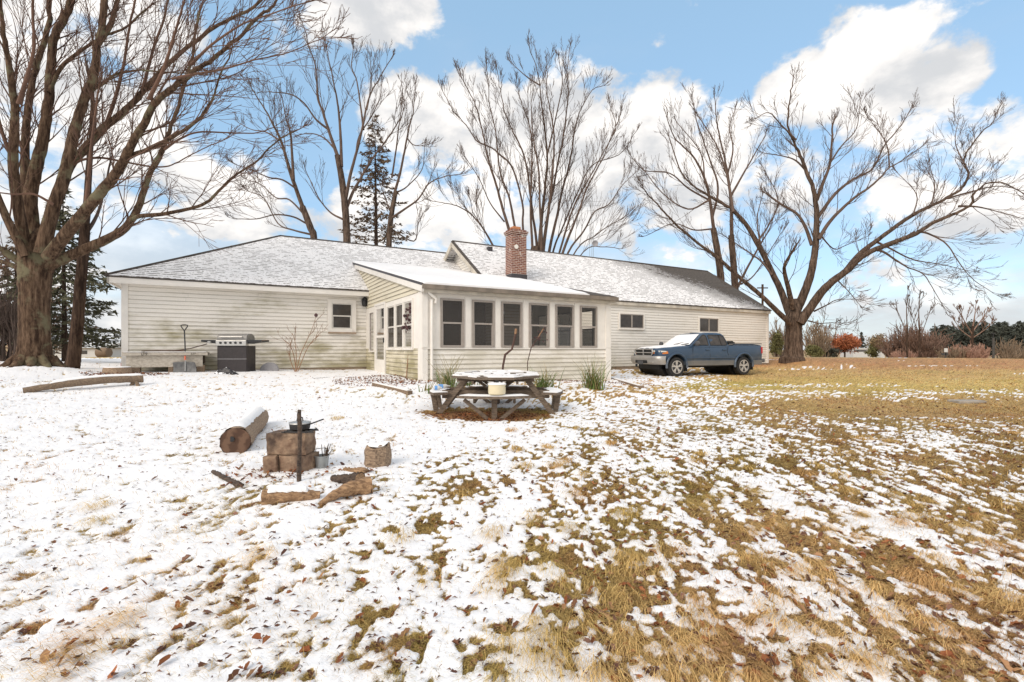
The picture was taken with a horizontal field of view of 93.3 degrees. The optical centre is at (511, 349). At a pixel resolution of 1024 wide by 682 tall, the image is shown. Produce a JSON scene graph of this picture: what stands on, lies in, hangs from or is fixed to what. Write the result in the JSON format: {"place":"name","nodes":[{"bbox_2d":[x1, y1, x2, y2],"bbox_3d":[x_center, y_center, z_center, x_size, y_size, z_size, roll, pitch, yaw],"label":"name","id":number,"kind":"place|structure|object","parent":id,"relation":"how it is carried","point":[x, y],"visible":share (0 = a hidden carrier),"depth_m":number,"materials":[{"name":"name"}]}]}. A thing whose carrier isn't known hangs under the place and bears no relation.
{"place":"outdoors","nodes":[
{"label":"outdoors","id":0,"kind":"place"},
{"bbox_2d":[95,348,112,356],"bbox_3d":[-33.785,0.283,40.000,0.900,0.840,0.840,0,0,0],"label":"hay bale","id":1,"kind":"object","parent":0,"point":[105,352],"visible":0.88,"depth_m":39.72,"materials":[{"name":"beige plant"}]},
{"bbox_2d":[0,345,1023,681],"bbox_3d":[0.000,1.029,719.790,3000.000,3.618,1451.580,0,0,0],"label":"lawn","id":2,"kind":"structure","parent":0,"point":[112,433],"depth_m":3.78,"materials":[{"name":"beige plant"}]},
{"bbox_2d":[0,255,52,360],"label":"bare shrub","id":3,"kind":"object","parent":2,"relation":"on","point":[8,317],"visible":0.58,"depth_m":14.39,"materials":[{"name":"brown plant"}]},
{"bbox_2d":[0,287,66,353],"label":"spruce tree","id":4,"kind":"object","parent":2,"relation":"on","point":[52,311],"visible":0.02,"depth_m":17.16,"materials":[{"name":"green plant"}]},
{"bbox_2d":[0,221,98,354],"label":"spruce tree","id":5,"kind":"object","parent":2,"relation":"on","point":[7,271],"visible":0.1,"depth_m":19.88,"materials":[{"name":"green plant"}]},
{"bbox_2d":[0,188,120,361],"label":"spruce tree","id":6,"kind":"object","parent":2,"relation":"on","point":[63,277],"visible":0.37,"depth_m":18.02,"materials":[{"name":"green plant"}]},
{"bbox_2d":[23,373,143,392],"bbox_3d":[-8.499,0.676,9.668,0.232,0.331,1.818,0,0,44],"label":"log bench","id":7,"kind":"object","parent":2,"relation":"on","point":[132,379],"visible":0.98,"depth_m":9.68,"materials":[{"name":"brown wood"}]},
{"bbox_2d":[53,343,120,356],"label":"shed","id":8,"kind":"structure","parent":2,"relation":"on","point":[88,351],"depth_m":62.00,"materials":[{"name":"white"}]},
{"bbox_2d":[64,51,119,368],"bbox_3d":[-12.325,-4.163,14.125,0.940,9.721,1.422,0,0,0],"label":"maple tree","id":9,"kind":"object","parent":2,"relation":"on","point":[74,350],"visible":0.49,"depth_m":13.53,"materials":[{"name":"brown plant"}]},
{"bbox_2d":[102,366,131,373],"bbox_3d":[-10.133,0.548,12.409,0.660,0.215,0.660,0,0,0],"label":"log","id":10,"kind":"object","parent":2,"relation":"on","point":[118,369],"visible":0.81,"depth_m":12.20,"materials":[{"name":"brown wood"}]},
{"bbox_2d":[132,367,140,372],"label":"support block","id":11,"kind":"structure","parent":2,"relation":"on","point":[136,369],"depth_m":12.83,"materials":[{"name":"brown wood"}]},
{"bbox_2d":[122,351,208,367],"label":"wooden platform","id":12,"kind":"structure","parent":11,"relation":"on","point":[145,359],"depth_m":13.08,"materials":[{"name":"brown wood"}]},
{"bbox_2d":[0,0,362,367],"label":"maple tree","id":13,"kind":"object","parent":2,"relation":"on","point":[39,258],"visible":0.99,"depth_m":11.80,"materials":[{"name":"brown plant"}]},
{"bbox_2d":[173,324,195,371],"bbox_3d":[-8.945,-0.024,13.357,0.713,1.350,0.443,0,0,0],"label":"snow shovel","id":14,"kind":"object","parent":2,"relation":"on","point":[185,366],"visible":0.95,"depth_m":13.24,"materials":[{"name":"metal"}]},
{"bbox_2d":[213,367,238,374],"bbox_3d":[-7.590,0.581,12.856,0.793,0.222,0.405,0,0,0],"label":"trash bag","id":15,"kind":"object","parent":2,"relation":"on","point":[226,370],"visible":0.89,"depth_m":12.76,"materials":[{"name":"plastic"}]},
{"bbox_2d":[211,470,243,487],"bbox_3d":[-2.601,1.182,4.396,0.653,0.074,0.067,0,0,40],"label":"charred stick","id":16,"kind":"object","parent":2,"relation":"on","point":[235,483],"visible":0.91,"depth_m":4.33,"materials":[{"name":"brown wood"}]},
{"bbox_2d":[201,334,268,371],"bbox_3d":[-8.009,0.108,13.990,1.713,1.108,0.580,0,0,0],"label":"gas grill","id":17,"kind":"object","parent":2,"relation":"on","point":[236,352],"visible":0.97,"depth_m":13.78,"materials":[{"name":"metal"}]},
{"bbox_2d":[219,406,268,452],"bbox_3d":[-3.366,0.996,6.192,0.323,0.352,1.959,0,0,-21],"label":"fallen log","id":18,"kind":"object","parent":2,"relation":"on","point":[241,434],"visible":0.99,"depth_m":5.35,"materials":[{"name":"brown wood"}]},
{"bbox_2d":[212,66,316,238],"bbox_3d":[-15.566,-8.742,31.443,6.114,19.242,6.461,0,0,-17],"label":"bare tree","id":19,"kind":"object","parent":2,"relation":"on","point":[307,221],"visible":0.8,"depth_m":30.96,"materials":[{"name":"brown plant"}]},
{"bbox_2d":[260,362,278,370],"bbox_3d":[-7.233,0.540,14.407,0.559,0.294,0.070,0,0,0],"label":"grey panel","id":20,"kind":"object","parent":2,"relation":"on","point":[269,366],"visible":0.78,"depth_m":14.37,"materials":[{"name":"plastic"}]},
{"bbox_2d":[263,454,279,472],"bbox_3d":[-2.326,1.118,4.766,0.149,0.195,0.312,0,0,0],"label":"fire block","id":21,"kind":"object","parent":2,"relation":"on","point":[270,462],"depth_m":4.62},
{"bbox_2d":[261,485,319,504],"bbox_3d":[-1.739,1.149,3.804,0.425,0.178,0.155,0,0,-10],"label":"split log","id":22,"kind":"object","parent":2,"relation":"on","point":[273,494],"visible":0.96,"depth_m":3.77,"materials":[{"name":"brown wood"}]},
{"bbox_2d":[263,308,326,371],"bbox_3d":[-6.220,-0.280,14.029,1.797,1.876,0.556,0,0,0],"label":"bare shrub","id":23,"kind":"object","parent":2,"relation":"on","point":[291,347],"visible":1,"depth_m":14.01,"materials":[{"name":"brown plant"}]},
{"bbox_2d":[279,451,318,471],"bbox_3d":[-2.096,1.119,4.778,0.263,0.198,0.315,0,0,14],"label":"fire block","id":24,"kind":"object","parent":2,"relation":"on","point":[287,462],"depth_m":4.66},
{"bbox_2d":[266,429,315,454],"bbox_3d":[-2.180,0.916,4.777,0.420,0.224,0.270,0,0,0],"label":"fire block","id":25,"kind":"object","parent":24,"relation":"on","point":[278,442],"depth_m":4.66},
{"bbox_2d":[281,428,318,432],"bbox_3d":[-2.065,0.799,4.748,0.315,0.011,0.260,0,0,0],"label":"grill grate","id":26,"kind":"object","parent":25,"relation":"on","point":[303,431],"visible":0.79,"depth_m":4.71,"materials":[{"name":"black metal"}]},
{"bbox_2d":[289,417,323,430],"bbox_3d":[-2.032,0.731,4.727,0.332,0.119,0.206,0,0,29],"label":"frying pan","id":27,"kind":"object","parent":25,"relation":"on","point":[306,424],"visible":0.68,"depth_m":4.70,"materials":[{"name":"black metal"}]},
{"bbox_2d":[296,410,301,481],"bbox_3d":[-1.900,0.896,4.319,0.045,0.711,0.047,0,0,0],"label":"wooden stake","id":28,"kind":"object","parent":2,"relation":"on","point":[299,456],"visible":0.92,"depth_m":4.30,"materials":[{"name":"brown wood"}]},
{"bbox_2d":[314,447,329,468],"bbox_3d":[-1.901,1.093,4.832,0.148,0.213,0.148,0,0,0],"label":"metal bucket","id":29,"kind":"object","parent":2,"relation":"on","point":[321,461],"visible":0.83,"depth_m":4.78,"materials":[{"name":"silver metal"}]},
{"bbox_2d":[236,0,415,241],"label":"bare tree","id":30,"kind":"object","parent":2,"relation":"on","point":[345,200],"visible":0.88,"depth_m":29.89,"materials":[{"name":"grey plant"}]},
{"bbox_2d":[319,476,372,505],"bbox_3d":[-1.341,1.139,3.894,0.418,0.163,0.155,0,0,-39],"label":"split log","id":31,"kind":"object","parent":2,"relation":"on","point":[362,486],"visible":0.98,"depth_m":3.89,"materials":[{"name":"brown wood"}]},
{"bbox_2d":[330,472,364,483],"bbox_3d":[-1.450,1.136,4.275,0.351,0.139,0.142,0,0,34],"label":"split log","id":32,"kind":"object","parent":2,"relation":"on","point":[343,478],"visible":0.73,"depth_m":4.23,"materials":[{"name":"brown wood"}]},
{"bbox_2d":[343,467,368,473],"bbox_3d":[-1.511,1.177,4.660,0.282,0.106,0.099,0,0,27],"label":"wood chunk","id":33,"kind":"object","parent":2,"relation":"on","point":[358,469],"visible":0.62,"depth_m":4.62,"materials":[{"name":"brown wood"}]},
{"bbox_2d":[338,112,414,247],"bbox_3d":[-9.490,-7.617,33.256,5.890,16.967,6.253,0,0,-27],"label":"spruce tree","id":34,"kind":"object","parent":2,"relation":"on","point":[370,177],"visible":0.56,"depth_m":32.85,"materials":[{"name":"green plant"}]},
{"bbox_2d":[364,442,391,467],"bbox_3d":[-1.368,1.077,4.926,0.268,0.265,0.272,0,0,0],"label":"chopping stump","id":35,"kind":"object","parent":2,"relation":"on","point":[377,454],"visible":0.96,"depth_m":4.84,"materials":[{"name":"brown wood"}]},
{"bbox_2d":[372,382,412,394],"bbox_3d":[-2.539,0.826,10.182,1.267,0.215,0.120,0,0,40],"label":"garden board","id":36,"kind":"object","parent":2,"relation":"on","point":[395,388],"visible":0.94,"depth_m":10.08,"materials":[{"name":"brown wood"}]},
{"bbox_2d":[401,303,410,377],"bbox_3d":[-2.574,-0.248,12.602,0.677,2.072,0.455,0,0,0],"label":"climbing shrub","id":37,"kind":"object","parent":2,"relation":"on","point":[405,324],"visible":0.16,"depth_m":12.58,"materials":[{"name":"brown plant"}]},
{"bbox_2d":[375,67,472,246],"bbox_3d":[-5.758,-9.054,31.488,4.066,19.954,6.243,0,0,-40],"label":"bare tree","id":38,"kind":"object","parent":2,"relation":"on","point":[392,216],"visible":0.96,"depth_m":31.86,"materials":[{"name":"brown plant"}]},
{"bbox_2d":[104,226,771,380],"bbox_3d":[0.258,-1.665,21.250,27.662,6.330,14.870,0,0,-30],"label":"farmhouse","id":39,"kind":"object","parent":2,"relation":"on","point":[476,304],"visible":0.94,"depth_m":15.67,"materials":[{"name":"white wood"}]},
{"bbox_2d":[327,299,355,331],"bbox_3d":[-5.741,-1.122,16.329,0.925,1.116,0.080,0,0,-30],"label":"window","id":40,"kind":"structure","parent":39,"relation":"in","point":[341,314],"depth_m":16.33,"materials":[{"name":"white glass"}]},
{"bbox_2d":[368,311,373,351],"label":"window","id":41,"kind":"structure","parent":39,"relation":"in","point":[371,314],"depth_m":16.07,"materials":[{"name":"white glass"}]},
{"bbox_2d":[374,301,385,373],"bbox_3d":[-4.124,-0.295,15.072,0.075,2.290,1.275,0,0,-30],"label":"door","id":42,"kind":"structure","parent":39,"relation":"in","point":[380,308],"depth_m":15.08,"materials":[{"name":"white wood"}]},
{"bbox_2d":[386,303,394,349],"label":"window","id":43,"kind":"structure","parent":39,"relation":"in","point":[391,305],"depth_m":14.25,"materials":[{"name":"white wood"}]},
{"bbox_2d":[394,301,402,349],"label":"window","id":44,"kind":"structure","parent":39,"relation":"in","point":[401,302],"depth_m":13.39,"materials":[{"name":"white wood"}]},
{"bbox_2d":[402,298,413,349],"bbox_3d":[-2.705,-0.635,12.540,0.080,1.310,0.778,0,0,-30],"label":"window","id":45,"kind":"structure","parent":39,"relation":"in","point":[408,335],"depth_m":12.50,"materials":[{"name":"white"}]},
{"bbox_2d":[440,298,463,346],"bbox_3d":[-1.476,-0.650,11.992,0.627,1.210,0.036,0,0,-30],"label":"window","id":46,"kind":"structure","parent":39,"relation":"in","point":[441,299],"depth_m":11.94,"materials":[{"name":"white"}]},
{"bbox_2d":[472,300,494,346],"bbox_3d":[-0.735,-0.650,12.411,0.633,1.210,0.036,0,0,-30],"label":"window","id":47,"kind":"structure","parent":39,"relation":"in","point":[492,324],"depth_m":12.44,"materials":[{"name":"white"}]},
{"bbox_2d":[501,301,521,347],"bbox_3d":[-0.003,-0.650,12.826,0.630,1.210,0.036,0,0,-30],"label":"window","id":48,"kind":"structure","parent":39,"relation":"in","point":[502,302],"depth_m":12.81,"materials":[{"name":"white"}]},
{"bbox_2d":[529,303,548,347],"bbox_3d":[0.748,-0.650,13.252,0.636,1.210,0.036,0,0,-30],"label":"window","id":49,"kind":"structure","parent":39,"relation":"in","point":[530,325],"depth_m":13.22,"materials":[{"name":"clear glass"}]},
{"bbox_2d":[557,312,569,345],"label":"window","id":50,"kind":"structure","parent":39,"relation":"in","point":[562,318],"depth_m":16.63,"materials":[{"name":"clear glass"}]},
{"bbox_2d":[555,304,573,347],"bbox_3d":[1.492,-0.650,13.672,0.625,1.210,0.036,0,0,-30],"label":"window","id":51,"kind":"structure","parent":39,"relation":"in","point":[556,326],"depth_m":13.64,"materials":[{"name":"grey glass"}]},
{"bbox_2d":[580,306,596,347],"bbox_3d":[2.237,-0.650,14.095,0.619,1.210,0.036,0,0,-30],"label":"window","id":52,"kind":"structure","parent":39,"relation":"in","point":[581,307],"depth_m":14.07,"materials":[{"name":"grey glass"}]},
{"bbox_2d":[590,201,598,256],"bbox_3d":[4.462,-3.860,26.966,1.101,9.671,0.312,0,0,0],"label":"antenna mast","id":53,"kind":"object","parent":39,"relation":"attached to","point":[594,242],"visible":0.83,"depth_m":27.00,"materials":[{"name":"grey metal"}]},
{"bbox_2d":[618,312,644,329],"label":"window","id":54,"kind":"structure","parent":39,"relation":"in","point":[626,321],"depth_m":20.77,"materials":[{"name":"white glass"}]},
{"bbox_2d":[698,317,719,332],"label":"window","id":55,"kind":"structure","parent":39,"relation":"in","point":[705,324],"depth_m":23.24,"materials":[{"name":"white glass"}]},
{"bbox_2d":[425,354,464,385],"bbox_3d":[-1.452,0.501,10.506,0.861,0.812,0.255,0,0,0],"label":"dry grass clump","id":56,"kind":"object","parent":2,"relation":"on","point":[450,368],"visible":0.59,"depth_m":10.45,"materials":[{"name":"green plant"}]},
{"bbox_2d":[427,365,466,386],"bbox_3d":[-1.415,0.628,10.312,1.051,0.627,0.941,0,0,-22],"label":"strap leaf plant","id":57,"kind":"object","parent":2,"relation":"on","point":[451,383],"visible":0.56,"depth_m":10.31,"materials":[{"name":"green plant"}]},
{"bbox_2d":[429,369,562,419],"bbox_3d":[-0.289,0.814,8.902,2.440,0.814,2.440,0,0,0],"label":"picnic table","id":58,"kind":"object","parent":2,"relation":"on","point":[475,393],"visible":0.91,"depth_m":8.50,"materials":[{"name":"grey wood"}]},
{"bbox_2d":[486,380,507,394],"bbox_3d":[-0.244,0.620,7.822,0.304,0.228,0.304,0,0,-45],"label":"stock pot","id":59,"kind":"object","parent":58,"relation":"on","point":[496,387],"visible":1,"depth_m":7.71,"materials":[{"name":"metal"}]},
{"bbox_2d":[501,329,516,382],"bbox_3d":[-0.079,0.212,11.402,0.410,1.398,0.060,0,0,0],"label":"dry stalk","id":60,"kind":"object","parent":2,"relation":"on","point":[511,349],"visible":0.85,"depth_m":11.38,"materials":[{"name":"brown plant"}]},
{"bbox_2d":[0,363,1023,681],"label":"fallen leaves","id":61,"kind":"object","parent":2,"relation":"on","point":[1014,667],"visible":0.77,"depth_m":2.46,"materials":[{"name":"brown plant"}]},
{"bbox_2d":[0,368,1023,681],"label":"twig debris","id":62,"kind":"object","parent":2,"relation":"on","point":[68,624],"visible":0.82,"depth_m":2.52,"materials":[{"name":"brown wood"}]},
{"bbox_2d":[12,415,1023,681],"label":"grass tussocks","id":63,"kind":"object","parent":2,"relation":"on","point":[750,549],"depth_m":2.45,"materials":[{"name":"brown plant"}]},
{"bbox_2d":[415,29,646,258],"bbox_3d":[1.643,-9.416,29.650,14.616,20.826,7.486,0,0,0],"label":"bare tree","id":64,"kind":"object","parent":2,"relation":"on","point":[540,242],"visible":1,"depth_m":29.88,"materials":[{"name":"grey plant"}]},
{"bbox_2d":[527,327,547,370],"bbox_3d":[0.625,0.168,11.896,0.534,1.454,0.226,0,0,0],"label":"dry stalk","id":65,"kind":"object","parent":2,"relation":"on","point":[538,338],"visible":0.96,"depth_m":11.89,"materials":[{"name":"brown plant"}]},
{"bbox_2d":[529,364,567,387],"bbox_3d":[0.688,0.635,10.602,1.245,0.728,1.000,0,0,0],"label":"strap leaf plant","id":66,"kind":"object","parent":2,"relation":"on","point":[541,383],"visible":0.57,"depth_m":10.61,"materials":[{"name":"green plant"}]},
{"bbox_2d":[567,360,614,389],"bbox_3d":[1.776,0.538,11.185,1.316,0.812,1.225,0,0,0],"label":"strap leaf plant","id":67,"kind":"object","parent":2,"relation":"on","point":[592,383],"visible":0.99,"depth_m":11.20,"materials":[{"name":"green plant"}]},
{"bbox_2d":[611,377,643,387],"bbox_3d":[3.151,0.917,14.163,0.130,0.094,4.551,0,0,-1],"label":"garden board","id":68,"kind":"object","parent":2,"relation":"on","point":[631,383],"visible":0.54,"depth_m":12.87,"materials":[{"name":"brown wood"}]},
{"bbox_2d":[622,82,724,280],"bbox_3d":[10.849,-9.065,33.084,7.529,19.822,3.405,0,0,-17],"label":"bare tree","id":69,"kind":"object","parent":2,"relation":"on","point":[719,267],"visible":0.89,"depth_m":32.85,"materials":[{"name":"brown plant"}]},
{"bbox_2d":[631,332,764,376],"bbox_3d":[7.423,0.203,19.442,5.485,1.765,2.250,0,0,-22],"label":"pickup truck","id":70,"kind":"object","parent":2,"relation":"on","point":[680,354],"visible":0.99,"depth_m":18.66,"materials":[{"name":"blue metal"}]},
{"bbox_2d":[704,82,791,289],"bbox_3d":[16.841,-8.815,33.811,6.872,19.250,4.218,0,0,0],"label":"bare tree","id":71,"kind":"object","parent":2,"relation":"on","point":[732,254],"visible":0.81,"depth_m":33.89,"materials":[{"name":"brown plant"}]},
{"bbox_2d":[757,284,767,304],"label":"utility pole","id":72,"kind":"object","parent":2,"relation":"on","point":[762,287],"visible":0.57,"depth_m":54.94,"materials":[{"name":"grey wood"}]},
{"bbox_2d":[769,330,784,356],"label":"evergreen shrub","id":73,"kind":"object","parent":2,"relation":"on","point":[774,347],"visible":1,"depth_m":45.78,"materials":[{"name":"green plant"}]},
{"bbox_2d":[769,317,784,356],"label":"bare shrub","id":74,"kind":"object","parent":2,"relation":"on","point":[773,332],"visible":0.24,"depth_m":47.88,"materials":[{"name":"green plant"}]},
{"bbox_2d":[803,344,825,356],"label":"evergreen shrub","id":75,"kind":"object","parent":2,"relation":"on","point":[814,351],"visible":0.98,"depth_m":59.54,"materials":[{"name":"green plant"}]},
{"bbox_2d":[802,315,836,356],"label":"bare shrub","id":76,"kind":"object","parent":2,"relation":"on","point":[819,340],"visible":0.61,"depth_m":61.36,"materials":[{"name":"brown plant"}]},
{"bbox_2d":[620,62,1023,362],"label":"bare tree","id":77,"kind":"object","parent":2,"relation":"on","point":[795,318],"visible":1,"depth_m":25.39,"materials":[{"name":"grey plant"}]},
{"bbox_2d":[817,320,843,356],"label":"bare tree","id":78,"kind":"object","parent":2,"relation":"on","point":[832,335],"visible":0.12,"depth_m":65.22,"materials":[{"name":"brown plant"}]},
{"bbox_2d":[824,345,841,356],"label":"evergreen shrub","id":79,"kind":"object","parent":2,"relation":"on","point":[834,352],"visible":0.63,"depth_m":61.51,"materials":[{"name":"green plant"}]},
{"bbox_2d":[829,332,861,356],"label":"orange tree","id":80,"kind":"object","parent":2,"relation":"on","point":[850,342],"visible":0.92,"depth_m":63.35,"materials":[{"name":"brown plant"}]},
{"bbox_2d":[840,348,867,356],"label":"white trailer","id":81,"kind":"object","parent":2,"relation":"on","point":[857,354],"visible":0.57,"depth_m":74.00,"materials":[{"name":"white metal"}]},
{"bbox_2d":[858,332,866,347],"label":"pine tree","id":82,"kind":"object","parent":2,"relation":"on","point":[862,340],"visible":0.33,"depth_m":83.83,"materials":[{"name":"green plant"}]},
{"bbox_2d":[863,344,880,356],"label":"evergreen shrub","id":83,"kind":"object","parent":2,"relation":"on","point":[872,351],"visible":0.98,"depth_m":59.78,"materials":[{"name":"green plant"}]},
{"bbox_2d":[865,333,886,348],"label":"tan tree","id":84,"kind":"object","parent":2,"relation":"on","point":[873,340],"visible":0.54,"depth_m":85.62,"materials":[{"name":"brown plant"}]},
{"bbox_2d":[874,323,904,357],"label":"bare shrub","id":85,"kind":"object","parent":2,"relation":"on","point":[887,351],"visible":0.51,"depth_m":57.63,"materials":[{"name":"brown plant"}]},
{"bbox_2d":[889,348,917,357],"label":"bare shrub","id":86,"kind":"object","parent":2,"relation":"on","point":[895,354],"visible":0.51,"depth_m":53.16,"materials":[{"name":"brown plant"}]},
{"bbox_2d":[889,285,921,357],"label":"sapling","id":87,"kind":"object","parent":2,"relation":"on","point":[906,331],"visible":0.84,"depth_m":52.00,"materials":[{"name":"brown plant"}]},
{"bbox_2d":[884,318,953,357],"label":"bare shrub","id":88,"kind":"object","parent":2,"relation":"on","point":[911,340],"visible":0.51,"depth_m":55.94,"materials":[{"name":"brown plant"}]},
{"bbox_2d":[904,290,937,357],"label":"sapling","id":89,"kind":"object","parent":2,"relation":"on","point":[919,345],"visible":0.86,"depth_m":52.00,"materials":[{"name":"brown plant"}]},
{"bbox_2d":[910,327,954,357],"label":"bare shrub","id":90,"kind":"object","parent":2,"relation":"on","point":[927,349],"visible":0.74,"depth_m":54.51,"materials":[{"name":"brown plant"}]},
{"bbox_2d":[929,324,938,356],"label":"pine tree","id":91,"kind":"object","parent":2,"relation":"on","point":[934,328],"visible":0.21,"depth_m":76.90,"materials":[{"name":"green plant"}]},
{"bbox_2d":[934,325,951,353],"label":"pine tree","id":92,"kind":"object","parent":2,"relation":"on","point":[946,332],"visible":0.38,"depth_m":75.79,"materials":[{"name":"green plant"}]},
{"bbox_2d":[948,326,955,345],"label":"pine tree","id":93,"kind":"object","parent":2,"relation":"on","point":[952,328],"visible":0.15,"depth_m":77.55,"materials":[{"name":"green plant"}]},
{"bbox_2d":[934,345,975,357],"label":"bare shrub","id":94,"kind":"object","parent":2,"relation":"on","point":[954,354],"visible":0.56,"depth_m":51.46,"materials":[{"name":"brown plant"}]},
{"bbox_2d":[950,322,978,348],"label":"pine tree","id":95,"kind":"object","parent":2,"relation":"on","point":[961,337],"visible":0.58,"depth_m":74.29,"materials":[{"name":"green plant"}]},
{"bbox_2d":[947,399,986,403],"bbox_3d":[9.428,1.094,10.022,0.560,0.080,0.300,0,0,0],"label":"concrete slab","id":96,"kind":"object","parent":2,"relation":"on","point":[963,401],"visible":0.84,"depth_m":9.93,"materials":[{"name":"concrete"}]},
{"bbox_2d":[965,321,980,347],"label":"pine tree","id":97,"kind":"object","parent":2,"relation":"on","point":[975,331],"visible":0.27,"depth_m":74.01,"materials":[{"name":"green plant"}]},
{"bbox_2d":[951,300,996,347],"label":"bare tree","id":98,"kind":"object","parent":2,"relation":"on","point":[972,336],"visible":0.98,"depth_m":63.93,"materials":[{"name":"brown plant"}]},
{"bbox_2d":[948,342,999,357],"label":"pink shrub","id":99,"kind":"object","parent":2,"relation":"on","point":[978,353],"visible":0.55,"depth_m":51.09,"materials":[{"name":"plant"}]},
{"bbox_2d":[974,320,991,355],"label":"pine tree","id":100,"kind":"object","parent":2,"relation":"on","point":[987,336],"visible":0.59,"depth_m":74.67,"materials":[{"name":"green plant"}]},
{"bbox_2d":[991,333,995,357],"bbox_3d":[35.858,-0.209,36.000,0.320,2.022,0.150,0,0,0],"label":"wooden post","id":101,"kind":"object","parent":2,"relation":"on","point":[993,347],"visible":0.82,"depth_m":35.95,"materials":[{"name":"wood"}]},
{"bbox_2d":[981,324,1006,356],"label":"pine tree","id":102,"kind":"object","parent":2,"relation":"on","point":[994,329],"visible":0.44,"depth_m":74.20,"materials":[{"name":"green plant"}]},
{"bbox_2d":[992,322,1010,357],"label":"pine tree","id":103,"kind":"object","parent":2,"relation":"on","point":[1001,328],"visible":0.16,"depth_m":77.06,"materials":[{"name":"green plant"}]},
{"bbox_2d":[990,335,1023,358],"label":"bare shrub","id":104,"kind":"object","parent":2,"relation":"on","point":[1008,352],"visible":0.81,"depth_m":51.77,"materials":[{"name":"brown plant"}]},
{"bbox_2d":[1002,341,1023,358],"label":"bare shrub","id":105,"kind":"object","parent":2,"relation":"on","point":[1021,350],"visible":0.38,"depth_m":52.82,"materials":[{"name":"brown plant"}]},
{"bbox_2d":[1006,320,1023,354],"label":"pine tree","id":106,"kind":"object","parent":2,"relation":"on","point":[1018,330],"visible":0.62,"depth_m":76.06,"materials":[{"name":"green plant"}]},
{"bbox_2d":[0,0,1023,349],"label":"sky","id":107,"kind":"structure","parent":0,"point":[969,52],"materials":[{"name":"blue"}]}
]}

